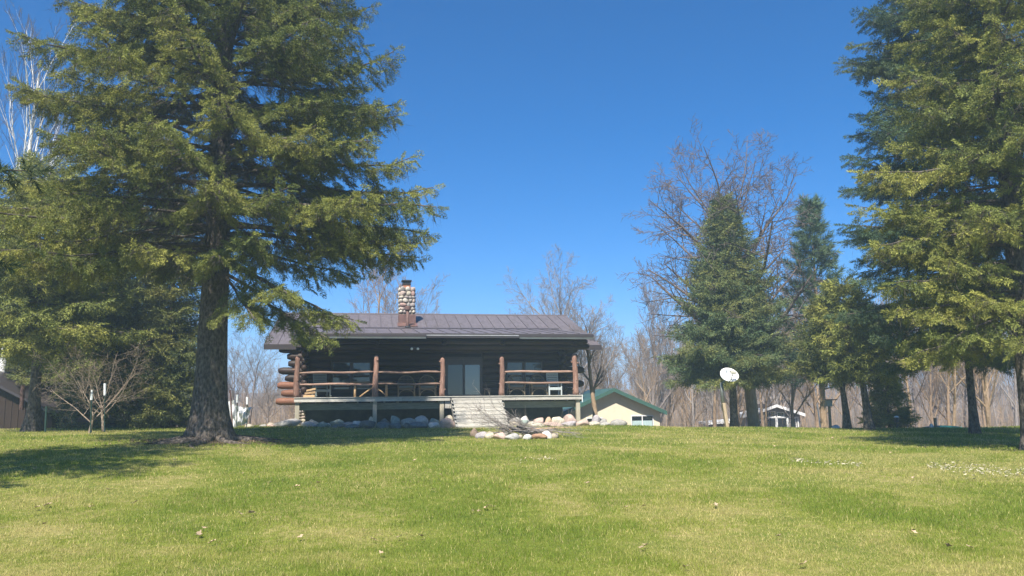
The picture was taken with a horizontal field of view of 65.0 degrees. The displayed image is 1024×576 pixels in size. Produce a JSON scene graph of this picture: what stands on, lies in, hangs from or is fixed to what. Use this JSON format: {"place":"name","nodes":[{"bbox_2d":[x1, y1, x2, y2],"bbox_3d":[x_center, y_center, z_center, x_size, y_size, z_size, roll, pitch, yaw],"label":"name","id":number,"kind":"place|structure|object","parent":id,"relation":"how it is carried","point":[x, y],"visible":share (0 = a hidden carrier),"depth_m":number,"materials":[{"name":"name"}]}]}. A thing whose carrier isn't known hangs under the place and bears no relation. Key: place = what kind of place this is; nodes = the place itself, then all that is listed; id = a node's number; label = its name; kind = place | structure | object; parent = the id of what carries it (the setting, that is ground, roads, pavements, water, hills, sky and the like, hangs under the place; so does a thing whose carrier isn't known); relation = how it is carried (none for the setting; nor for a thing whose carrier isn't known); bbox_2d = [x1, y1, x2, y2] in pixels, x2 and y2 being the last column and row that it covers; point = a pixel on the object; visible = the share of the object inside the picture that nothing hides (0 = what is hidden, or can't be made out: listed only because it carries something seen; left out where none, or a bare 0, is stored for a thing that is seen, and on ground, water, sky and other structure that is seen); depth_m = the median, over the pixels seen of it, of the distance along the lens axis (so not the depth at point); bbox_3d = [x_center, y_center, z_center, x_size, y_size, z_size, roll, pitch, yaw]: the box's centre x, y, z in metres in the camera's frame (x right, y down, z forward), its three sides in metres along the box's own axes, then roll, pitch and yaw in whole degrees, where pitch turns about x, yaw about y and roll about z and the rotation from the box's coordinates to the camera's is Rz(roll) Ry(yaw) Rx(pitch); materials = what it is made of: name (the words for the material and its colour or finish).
{"place":"outdoors","nodes":[
{"label":"outdoors","id":0,"kind":"place"},
{"bbox_2d":[0,386,1023,575],"bbox_3d":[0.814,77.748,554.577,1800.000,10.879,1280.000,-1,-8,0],"label":"ground","id":1,"kind":"structure","parent":0,"point":[483,520],"depth_m":11.28,"materials":[{"name":"green plant"}]},
{"bbox_2d":[0,154,57,280],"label":"pine tree","id":2,"kind":"object","parent":1,"relation":"on","point":[4,170],"visible":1,"depth_m":13.75,"materials":[{"name":"green plant"}]},
{"bbox_2d":[0,0,84,372],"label":"birch tree","id":3,"kind":"object","parent":1,"relation":"on","point":[32,122],"visible":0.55,"depth_m":39.38,"materials":[{"name":"white plant"}]},
{"bbox_2d":[4,96,82,239],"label":"birch tree","id":4,"kind":"object","parent":1,"relation":"on","point":[18,106],"visible":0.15,"depth_m":45.74,"materials":[{"name":"white plant"}]},
{"bbox_2d":[0,369,88,428],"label":"dark shed","id":5,"kind":"structure","parent":1,"relation":"on","point":[13,399],"depth_m":35.64,"materials":[{"name":"brown"}]},
{"bbox_2d":[0,226,139,397],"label":"spruce tree","id":6,"kind":"object","parent":1,"relation":"on","point":[23,377],"visible":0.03,"depth_m":37.56,"materials":[{"name":"green plant"}]},
{"bbox_2d":[53,407,106,427],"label":"bush","id":7,"kind":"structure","parent":1,"relation":"on","point":[81,421],"depth_m":36.05,"materials":[{"name":"brown"}]},
{"bbox_2d":[0,149,165,431],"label":"spruce tree","id":8,"kind":"object","parent":1,"relation":"on","point":[47,335],"visible":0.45,"depth_m":30.47,"materials":[{"name":"green plant"}]},
{"bbox_2d":[30,334,155,430],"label":"crabapple tree","id":9,"kind":"object","parent":1,"relation":"on","point":[102,420],"visible":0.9,"depth_m":29.13,"materials":[{"name":"brown plant"}]},
{"bbox_2d":[37,341,151,432],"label":"crabapple tree","id":10,"kind":"object","parent":1,"relation":"on","point":[89,401],"visible":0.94,"depth_m":28.72,"materials":[{"name":"brown plant"}]},
{"bbox_2d":[41,177,198,428],"bbox_3d":[-16.607,0.553,35.700,5.780,11.681,5.485,-1,-8,0],"label":"spruce tree","id":11,"kind":"object","parent":1,"relation":"on","point":[113,413],"visible":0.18,"depth_m":33.88,"materials":[{"name":"green plant"}]},
{"bbox_2d":[106,184,202,428],"bbox_3d":[-14.684,0.856,34.691,3.810,10.737,4.127,-1,-8,0],"label":"spruce tree","id":12,"kind":"object","parent":1,"relation":"on","point":[150,415],"visible":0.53,"depth_m":33.65,"materials":[{"name":"green plant"}]},
{"bbox_2d":[95,436,307,448],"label":"needle litter","id":13,"kind":"object","parent":1,"relation":"on","point":[211,442],"visible":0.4,"depth_m":21.94,"materials":[{"name":"brown plant"}]},
{"bbox_2d":[0,0,449,447],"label":"spruce tree","id":14,"kind":"object","parent":1,"relation":"on","point":[321,213],"visible":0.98,"depth_m":21.93,"materials":[{"name":"green plant"}]},
{"bbox_2d":[227,342,252,400],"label":"bare tree","id":15,"kind":"object","parent":1,"relation":"on","point":[233,357],"visible":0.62,"depth_m":65.15,"materials":[{"name":"grey plant"}]},
{"bbox_2d":[246,397,247,426],"bbox_3d":[-10.874,5.147,32.921,0.092,1.344,0.085,-1,-8,0],"label":"metal stake","id":16,"kind":"object","parent":1,"relation":"on","point":[246,409],"visible":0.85,"depth_m":32.94,"materials":[{"name":"white metal"}]},
{"bbox_2d":[235,406,251,425],"bbox_3d":[-11.076,5.260,33.067,0.626,0.842,0.307,-1,-8,0],"label":"tarp","id":17,"kind":"object","parent":16,"relation":"hanging from","point":[241,417],"visible":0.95,"depth_m":33.06,"materials":[{"name":"plastic"}]},
{"bbox_2d":[230,323,284,423],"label":"bare tree","id":18,"kind":"object","parent":1,"relation":"on","point":[251,363],"visible":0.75,"depth_m":59.26,"materials":[{"name":"grey plant"}]},
{"bbox_2d":[231,355,293,423],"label":"bare tree","id":19,"kind":"object","parent":1,"relation":"on","point":[267,390],"visible":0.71,"depth_m":57.44,"materials":[{"name":"grey plant"}]},
{"bbox_2d":[273,419,300,426],"bbox_3d":[-9.596,5.773,34.281,1.325,0.396,0.942,-9,-11,44],"label":"boulder","id":20,"kind":"object","parent":1,"relation":"on","point":[291,422],"visible":0.81,"depth_m":33.82,"materials":[{"name":"stone"}]},
{"bbox_2d":[359,420,375,428],"bbox_3d":[-6.276,5.967,34.758,0.619,0.478,0.708,-6,-9,14],"label":"boulder","id":21,"kind":"object","parent":1,"relation":"on","point":[368,424],"visible":0.76,"depth_m":34.53,"materials":[{"name":"stone"}]},
{"bbox_2d":[347,247,432,312],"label":"bare tree","id":22,"kind":"object","parent":1,"relation":"on","point":[380,296],"visible":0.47,"depth_m":54.91,"materials":[{"name":"beige plant"}]},
{"bbox_2d":[365,271,449,313],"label":"bare tree","id":23,"kind":"object","parent":1,"relation":"on","point":[420,304],"visible":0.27,"depth_m":65.63,"materials":[{"name":"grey plant"}]},
{"bbox_2d":[410,422,428,427],"bbox_3d":[-4.075,6.023,35.110,0.865,0.346,0.532,-2,-8,13],"label":"boulder","id":24,"kind":"object","parent":1,"relation":"on","point":[418,425],"visible":0.72,"depth_m":34.96,"materials":[{"name":"stone"}]},
{"bbox_2d":[264,280,601,427],"bbox_3d":[-4.486,4.165,44.597,16.797,9.320,19.690,1,-8,-10],"label":"log cabin","id":25,"kind":"object","parent":1,"relation":"on","point":[454,356],"visible":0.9,"depth_m":39.30,"materials":[{"name":"wood"}]},
{"bbox_2d":[312,374,330,396],"bbox_3d":[-8.879,4.541,37.439,0.760,1.123,0.959,4,-9,-27],"label":"rocking chair","id":26,"kind":"object","parent":25,"relation":"on","point":[317,377],"visible":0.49,"depth_m":37.66,"materials":[{"name":"green paint"}]},
{"bbox_2d":[331,361,371,392],"bbox_3d":[-7.846,4.321,39.228,2.080,1.540,0.170,1,-8,-10],"label":"window","id":27,"kind":"structure","parent":25,"relation":"in","point":[337,366],"depth_m":39.23,"materials":[{"name":"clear glass"}]},
{"bbox_2d":[350,381,392,396],"bbox_3d":[-6.609,4.761,37.700,1.950,0.725,0.820,1,-8,-10],"label":"log table","id":28,"kind":"object","parent":25,"relation":"on","point":[385,393],"visible":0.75,"depth_m":37.34,"materials":[{"name":"brown wood"}]},
{"bbox_2d":[397,375,415,396],"bbox_3d":[-5.029,4.648,38.216,0.885,1.050,0.720,1,-8,-10],"label":"wicker armchair","id":29,"kind":"object","parent":25,"relation":"on","point":[407,387],"visible":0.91,"depth_m":38.13,"materials":[{"name":"wicker"}]},
{"bbox_2d":[418,375,436,395],"bbox_3d":[-4.044,4.663,38.392,0.885,1.050,0.720,1,-8,-10],"label":"wicker armchair","id":30,"kind":"object","parent":25,"relation":"on","point":[426,387],"visible":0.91,"depth_m":38.40,"materials":[{"name":"wicker"}]},
{"bbox_2d":[445,357,482,395],"bbox_3d":[-2.410,4.434,40.181,1.880,1.970,0.150,1,-8,-10],"label":"sliding door","id":31,"kind":"structure","parent":25,"relation":"in","point":[460,372],"depth_m":40.18,"materials":[{"name":"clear glass"}]},
{"bbox_2d":[506,374,525,395],"bbox_3d":[0.189,4.725,39.145,0.885,1.050,0.720,1,-8,-10],"label":"wicker armchair","id":32,"kind":"object","parent":25,"relation":"on","point":[514,387],"visible":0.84,"depth_m":38.88,"materials":[{"name":"wicker"}]},
{"bbox_2d":[505,360,543,391],"bbox_3d":[0.635,4.460,40.736,2.090,1.570,0.170,1,-8,-10],"label":"window","id":33,"kind":"structure","parent":25,"relation":"in","point":[510,365],"depth_m":40.74,"materials":[{"name":"grey glass"}]},
{"bbox_2d":[529,374,547,394],"bbox_3d":[1.289,4.727,39.241,0.885,1.050,0.720,1,-8,-10],"label":"wicker armchair","id":34,"kind":"object","parent":25,"relation":"on","point":[539,386],"visible":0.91,"depth_m":39.17,"materials":[{"name":"wicker"}]},
{"bbox_2d":[546,373,561,394],"bbox_3d":[2.038,4.677,39.206,0.700,1.124,0.755,1,-8,-10],"label":"slatted armchair","id":35,"kind":"object","parent":25,"relation":"on","point":[558,388],"visible":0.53,"depth_m":39.46,"materials":[{"name":"grey paint"}]},
{"bbox_2d":[252,422,629,428],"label":"weeds","id":36,"kind":"object","parent":1,"relation":"on","point":[427,426],"visible":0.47,"depth_m":34.63,"materials":[{"name":"green plant"}]},
{"bbox_2d":[439,418,454,427],"bbox_3d":[-2.796,6.016,35.377,0.784,0.596,0.532,-3,-9,19],"label":"boulder","id":37,"kind":"object","parent":1,"relation":"on","point":[447,423],"visible":0.66,"depth_m":35.17,"materials":[{"name":"stone"}]},
{"bbox_2d":[450,381,588,437],"bbox_3d":[0.340,3.734,25.079,4.599,1.789,3.367,-1,-8,0],"label":"brush pile","id":38,"kind":"object","parent":1,"relation":"on","point":[523,428],"visible":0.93,"depth_m":24.66,"materials":[{"name":"brown wood"}]},
{"bbox_2d":[495,244,625,383],"bbox_3d":[2.940,3.853,58.068,10.262,14.422,8.659,-2,-8,10],"label":"bare tree","id":39,"kind":"object","parent":1,"relation":"on","point":[561,312],"visible":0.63,"depth_m":57.94,"materials":[{"name":"brown plant"}]},
{"bbox_2d":[115,360,1019,427],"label":"wood","id":40,"kind":"object","parent":1,"relation":"on","point":[859,411],"visible":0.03,"depth_m":133.14,"materials":[{"name":"beige plant"}]},
{"bbox_2d":[541,284,614,394],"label":"bare tree","id":41,"kind":"object","parent":1,"relation":"on","point":[595,328],"visible":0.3,"depth_m":61.02,"materials":[{"name":"grey plant"}]},
{"bbox_2d":[564,301,628,417],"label":"bare tree","id":42,"kind":"object","parent":1,"relation":"on","point":[592,390],"visible":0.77,"depth_m":42.68,"materials":[{"name":"beige plant"}]},
{"bbox_2d":[176,375,1019,427],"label":"undergrowth","id":43,"kind":"object","parent":1,"relation":"on","point":[706,418],"visible":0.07,"depth_m":64.92,"materials":[{"name":"beige plant"}]},
{"bbox_2d":[582,318,622,388],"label":"woodland tree","id":44,"kind":"object","parent":1,"relation":"on","point":[606,353],"visible":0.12,"depth_m":87.84,"materials":[{"name":"grey plant"}]},
{"bbox_2d":[586,340,630,390],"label":"woodland tree","id":45,"kind":"object","parent":1,"relation":"on","point":[617,379],"visible":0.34,"depth_m":70.89,"materials":[{"name":"grey plant"}]},
{"bbox_2d":[586,338,634,389],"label":"woodland tree","id":46,"kind":"object","parent":1,"relation":"on","point":[602,386],"visible":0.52,"depth_m":63.57,"materials":[{"name":"beige plant"}]},
{"bbox_2d":[563,388,666,425],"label":"beige building","id":47,"kind":"structure","parent":1,"relation":"on","point":[614,404],"depth_m":54.40,"materials":[{"name":"beige paint"}]},
{"bbox_2d":[631,415,653,425],"bbox_3d":[8.831,9.195,54.417,1.560,1.130,0.050,0,-8,-6],"label":"window","id":48,"kind":"structure","parent":47,"relation":"in","point":[636,420],"depth_m":54.45,"materials":[{"name":"white paint"}]},
{"bbox_2d":[610,419,626,425],"bbox_3d":[4.865,6.211,36.718,0.810,0.430,0.642,0,-8,-1],"label":"boulder","id":49,"kind":"object","parent":1,"relation":"on","point":[616,422],"visible":0.66,"depth_m":36.48,"materials":[{"name":"stone"}]},
{"bbox_2d":[618,349,652,402],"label":"woodland tree","id":50,"kind":"object","parent":1,"relation":"on","point":[632,371],"visible":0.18,"depth_m":85.66,"materials":[{"name":"grey plant"}]},
{"bbox_2d":[607,327,670,404],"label":"woodland tree","id":51,"kind":"object","parent":1,"relation":"on","point":[639,370],"visible":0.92,"depth_m":62.96,"materials":[{"name":"beige plant"}]},
{"bbox_2d":[626,357,661,401],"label":"woodland tree","id":52,"kind":"object","parent":1,"relation":"on","point":[641,397],"visible":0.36,"depth_m":81.29,"materials":[{"name":"beige plant"}]},
{"bbox_2d":[625,330,670,405],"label":"woodland tree","id":53,"kind":"object","parent":1,"relation":"on","point":[636,389],"visible":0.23,"depth_m":83.01,"materials":[{"name":"grey plant"}]},
{"bbox_2d":[617,276,686,407],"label":"bare tree","id":54,"kind":"object","parent":1,"relation":"on","point":[661,338],"visible":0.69,"depth_m":69.83,"materials":[{"name":"brown plant"}]},
{"bbox_2d":[628,320,680,425],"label":"woodland tree","id":55,"kind":"object","parent":1,"relation":"on","point":[662,386],"visible":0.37,"depth_m":74.17,"materials":[{"name":"brown plant"}]},
{"bbox_2d":[649,318,684,425],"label":"woodland tree","id":56,"kind":"object","parent":1,"relation":"on","point":[670,397],"visible":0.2,"depth_m":76.11,"materials":[{"name":"beige plant"}]},
{"bbox_2d":[656,324,694,426],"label":"woodland tree","id":57,"kind":"object","parent":1,"relation":"on","point":[692,403],"visible":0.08,"depth_m":65.11,"materials":[{"name":"brown plant"}]},
{"bbox_2d":[666,342,717,426],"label":"woodland tree","id":58,"kind":"object","parent":1,"relation":"on","point":[687,412],"visible":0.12,"depth_m":71.08,"materials":[{"name":"beige plant"}]},
{"bbox_2d":[674,304,718,422],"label":"woodland tree","id":59,"kind":"object","parent":1,"relation":"on","point":[707,397],"visible":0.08,"depth_m":64.82,"materials":[{"name":"grey plant"}]},
{"bbox_2d":[689,384,719,426],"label":"woodland tree","id":60,"kind":"object","parent":1,"relation":"on","point":[702,405],"visible":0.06,"depth_m":76.83,"materials":[{"name":"grey plant"}]},
{"bbox_2d":[698,419,729,426],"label":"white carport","id":61,"kind":"object","parent":1,"relation":"on","point":[721,424],"visible":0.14,"depth_m":77.64,"materials":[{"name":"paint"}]},
{"bbox_2d":[667,298,783,426],"bbox_3d":[15.598,3.919,57.037,7.543,14.247,5.785,-6,-10,33],"label":"woodland tree","id":62,"kind":"object","parent":1,"relation":"on","point":[714,409],"visible":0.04,"depth_m":57.92,"materials":[{"name":"beige plant"}]},
{"bbox_2d":[651,191,804,426],"bbox_3d":[10.955,1.307,41.196,6.355,12.162,6.968,-1,-8,0],"label":"spruce tree","id":63,"kind":"object","parent":1,"relation":"on","point":[707,360],"visible":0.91,"depth_m":40.03,"materials":[{"name":"green plant"}]},
{"bbox_2d":[618,116,839,426],"bbox_3d":[12.259,-0.827,44.222,12.661,17.576,11.621,-8,-11,42],"label":"oak tree","id":64,"kind":"object","parent":1,"relation":"on","point":[752,413],"visible":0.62,"depth_m":44.01,"materials":[{"name":"beige plant"}]},
{"bbox_2d":[720,368,738,426],"bbox_3d":[10.104,5.175,37.365,0.971,2.915,0.687,-7,-10,40],"label":"satellite dish","id":65,"kind":"object","parent":1,"relation":"on","point":[729,374],"visible":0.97,"depth_m":37.48,"materials":[{"name":"white metal"}]},
{"bbox_2d":[724,385,745,426],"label":"woodland tree","id":66,"kind":"object","parent":1,"relation":"on","point":[738,397],"visible":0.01,"depth_m":54.36,"materials":[{"name":"beige plant"}]},
{"bbox_2d":[740,408,764,426],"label":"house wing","id":67,"kind":"structure","parent":1,"relation":"on","point":[744,419],"depth_m":73.12,"materials":[{"name":"grey"}]},
{"bbox_2d":[759,383,763,426],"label":"woodland tree","id":68,"kind":"object","parent":1,"relation":"on","point":[761,408],"depth_m":69.50,"materials":[{"name":"beige plant"}]},
{"bbox_2d":[740,404,805,427],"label":"white trimmed house","id":69,"kind":"structure","parent":1,"relation":"on","point":[775,421],"depth_m":73.91,"materials":[{"name":"beige"}]},
{"bbox_2d":[777,418,786,426],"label":"window","id":70,"kind":"structure","parent":69,"relation":"in","point":[779,421],"depth_m":73.86,"materials":[{"name":"white paint"}]},
{"bbox_2d":[761,328,798,405],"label":"woodland tree","id":71,"kind":"object","parent":1,"relation":"on","point":[773,396],"visible":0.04,"depth_m":75.27,"materials":[{"name":"grey plant"}]},
{"bbox_2d":[765,359,807,426],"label":"bare tree","id":72,"kind":"object","parent":1,"relation":"on","point":[766,406],"visible":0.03,"depth_m":51.21,"materials":[{"name":"beige plant"}]},
{"bbox_2d":[775,308,817,426],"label":"bare tree","id":73,"kind":"object","parent":1,"relation":"on","point":[792,395],"visible":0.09,"depth_m":49.41,"materials":[{"name":"beige plant"}]},
{"bbox_2d":[773,367,819,426],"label":"woodland tree","id":74,"kind":"object","parent":1,"relation":"on","point":[790,399],"visible":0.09,"depth_m":69.29,"materials":[{"name":"grey plant"}]},
{"bbox_2d":[789,378,811,426],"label":"woodland tree","id":75,"kind":"object","parent":1,"relation":"on","point":[803,406],"visible":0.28,"depth_m":89.79,"materials":[{"name":"beige plant"}]},
{"bbox_2d":[776,269,825,427],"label":"woodland tree","id":76,"kind":"object","parent":1,"relation":"on","point":[814,412],"visible":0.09,"depth_m":58.28,"materials":[{"name":"beige plant"}]},
{"bbox_2d":[785,280,850,412],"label":"woodland tree","id":77,"kind":"object","parent":1,"relation":"on","point":[836,397],"visible":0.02,"depth_m":57.82,"materials":[{"name":"beige plant"}]},
{"bbox_2d":[773,191,869,427],"bbox_3d":[17.214,1.708,45.214,5.081,13.134,5.612,-1,-8,0],"label":"pine tree","id":78,"kind":"object","parent":1,"relation":"on","point":[806,237],"visible":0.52,"depth_m":45.23,"materials":[{"name":"green plant"}]},
{"bbox_2d":[823,399,836,427],"bbox_3d":[14.915,5.928,37.518,0.540,1.460,0.320,-1,-8,0],"label":"birdhouse","id":79,"kind":"object","parent":1,"relation":"on","point":[828,402],"visible":0.88,"depth_m":37.49,"materials":[{"name":"grey wood"}]},
{"bbox_2d":[781,295,884,428],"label":"spruce tree","id":80,"kind":"object","parent":1,"relation":"on","point":[815,361],"visible":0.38,"depth_m":34.58,"materials":[{"name":"green plant"}]},
{"bbox_2d":[808,381,866,414],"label":"woodland tree","id":81,"kind":"object","parent":1,"relation":"on","point":[837,408],"visible":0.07,"depth_m":82.30,"materials":[{"name":"beige plant"}]},
{"bbox_2d":[798,275,920,429],"bbox_3d":[14.761,2.977,33.880,3.736,6.444,3.929,-1,-8,0],"label":"spruce tree","id":82,"kind":"object","parent":1,"relation":"on","point":[871,356],"visible":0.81,"depth_m":33.41,"materials":[{"name":"green plant"}]},
{"bbox_2d":[855,379,922,427],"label":"young spruce","id":83,"kind":"object","parent":1,"relation":"on","point":[881,401],"visible":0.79,"depth_m":40.14,"materials":[{"name":"green plant"}]},
{"bbox_2d":[882,300,935,426],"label":"woodland tree","id":84,"kind":"object","parent":1,"relation":"on","point":[914,390],"visible":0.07,"depth_m":56.69,"materials":[{"name":"grey plant"}]},
{"bbox_2d":[907,373,934,424],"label":"woodland tree","id":85,"kind":"object","parent":1,"relation":"on","point":[918,405],"visible":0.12,"depth_m":96.57,"materials":[{"name":"grey plant"}]},
{"bbox_2d":[823,0,1023,434],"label":"spruce tree","id":86,"kind":"object","parent":1,"relation":"on","point":[884,65],"visible":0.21,"depth_m":29.80,"materials":[{"name":"green plant"}]},
{"bbox_2d":[909,328,946,425],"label":"woodland tree","id":87,"kind":"object","parent":1,"relation":"on","point":[930,394],"visible":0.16,"depth_m":66.62,"materials":[{"name":"beige plant"}]},
{"bbox_2d":[916,366,943,425],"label":"woodland tree","id":88,"kind":"object","parent":1,"relation":"on","point":[934,409],"visible":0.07,"depth_m":89.16,"materials":[{"name":"grey plant"}]},
{"bbox_2d":[844,0,1023,449],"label":"spruce tree","id":89,"kind":"object","parent":1,"relation":"on","point":[993,52],"visible":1,"depth_m":20.70,"materials":[{"name":"green plant"}]},
{"bbox_2d":[907,322,963,419],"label":"woodland tree","id":90,"kind":"object","parent":1,"relation":"on","point":[940,391],"visible":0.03,"depth_m":68.73,"materials":[{"name":"beige plant"}]},
{"bbox_2d":[929,367,964,422],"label":"woodland tree","id":91,"kind":"object","parent":1,"relation":"on","point":[950,394],"visible":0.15,"depth_m":66.53,"materials":[{"name":"brown plant"}]},
{"bbox_2d":[932,316,972,425],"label":"woodland tree","id":92,"kind":"object","parent":1,"relation":"on","point":[948,406],"depth_m":57.14,"materials":[{"name":"beige plant"}]},
{"bbox_2d":[920,321,1004,425],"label":"bare tree","id":93,"kind":"object","parent":1,"relation":"on","point":[954,401],"visible":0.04,"depth_m":43.26,"materials":[{"name":"beige plant"}]},
{"bbox_2d":[946,358,986,426],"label":"woodland tree","id":94,"kind":"object","parent":1,"relation":"on","point":[982,408],"visible":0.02,"depth_m":58.09,"materials":[{"name":"beige plant"}]},
{"bbox_2d":[927,460,1023,479],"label":"wood chips","id":95,"kind":"object","parent":1,"relation":"on","point":[981,467],"visible":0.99,"depth_m":15.04,"materials":[{"name":"brown wood"}]},
{"bbox_2d":[945,264,1007,426],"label":"bare tree","id":96,"kind":"object","parent":1,"relation":"on","point":[986,404],"visible":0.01,"depth_m":44.44,"materials":[{"name":"beige plant"}]},
{"bbox_2d":[961,367,1004,417],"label":"woodland tree","id":97,"kind":"object","parent":1,"relation":"on","point":[978,405],"visible":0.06,"depth_m":76.27,"materials":[{"name":"beige plant"}]},
{"bbox_2d":[978,336,1013,426],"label":"woodland tree","id":98,"kind":"object","parent":1,"relation":"on","point":[994,405],"visible":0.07,"depth_m":89.33,"materials":[{"name":"grey plant"}]},
{"bbox_2d":[990,335,1018,425],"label":"woodland tree","id":99,"kind":"object","parent":1,"relation":"on","point":[1015,411],"visible":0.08,"depth_m":68.39,"materials":[{"name":"grey plant"}]},
{"bbox_2d":[996,367,1017,401],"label":"woodland tree","id":100,"kind":"object","parent":1,"relation":"on","point":[1014,394],"visible":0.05,"depth_m":61.12,"materials":[{"name":"grey plant"}]},
{"bbox_2d":[0,0,1023,392],"label":"sky","id":101,"kind":"structure","parent":0,"point":[543,123],"materials":[{"name":"blue"}]},
{"bbox_3d":[-11.758,5.088,32.830,0.095,1.479,0.085,-1,-8,0],"label":"metal stake","id":102,"kind":"object","parent":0,"visible":0},
{"bbox_2d":[228,400,235,427],"bbox_3d":[-11.605,5.192,32.985,0.634,1.185,0.362,-1,-8,0],"label":"tarp","id":103,"kind":"object","parent":102,"relation":"hanging from","point":[234,412],"visible":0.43,"depth_m":32.97,"materials":[{"name":"plastic"}]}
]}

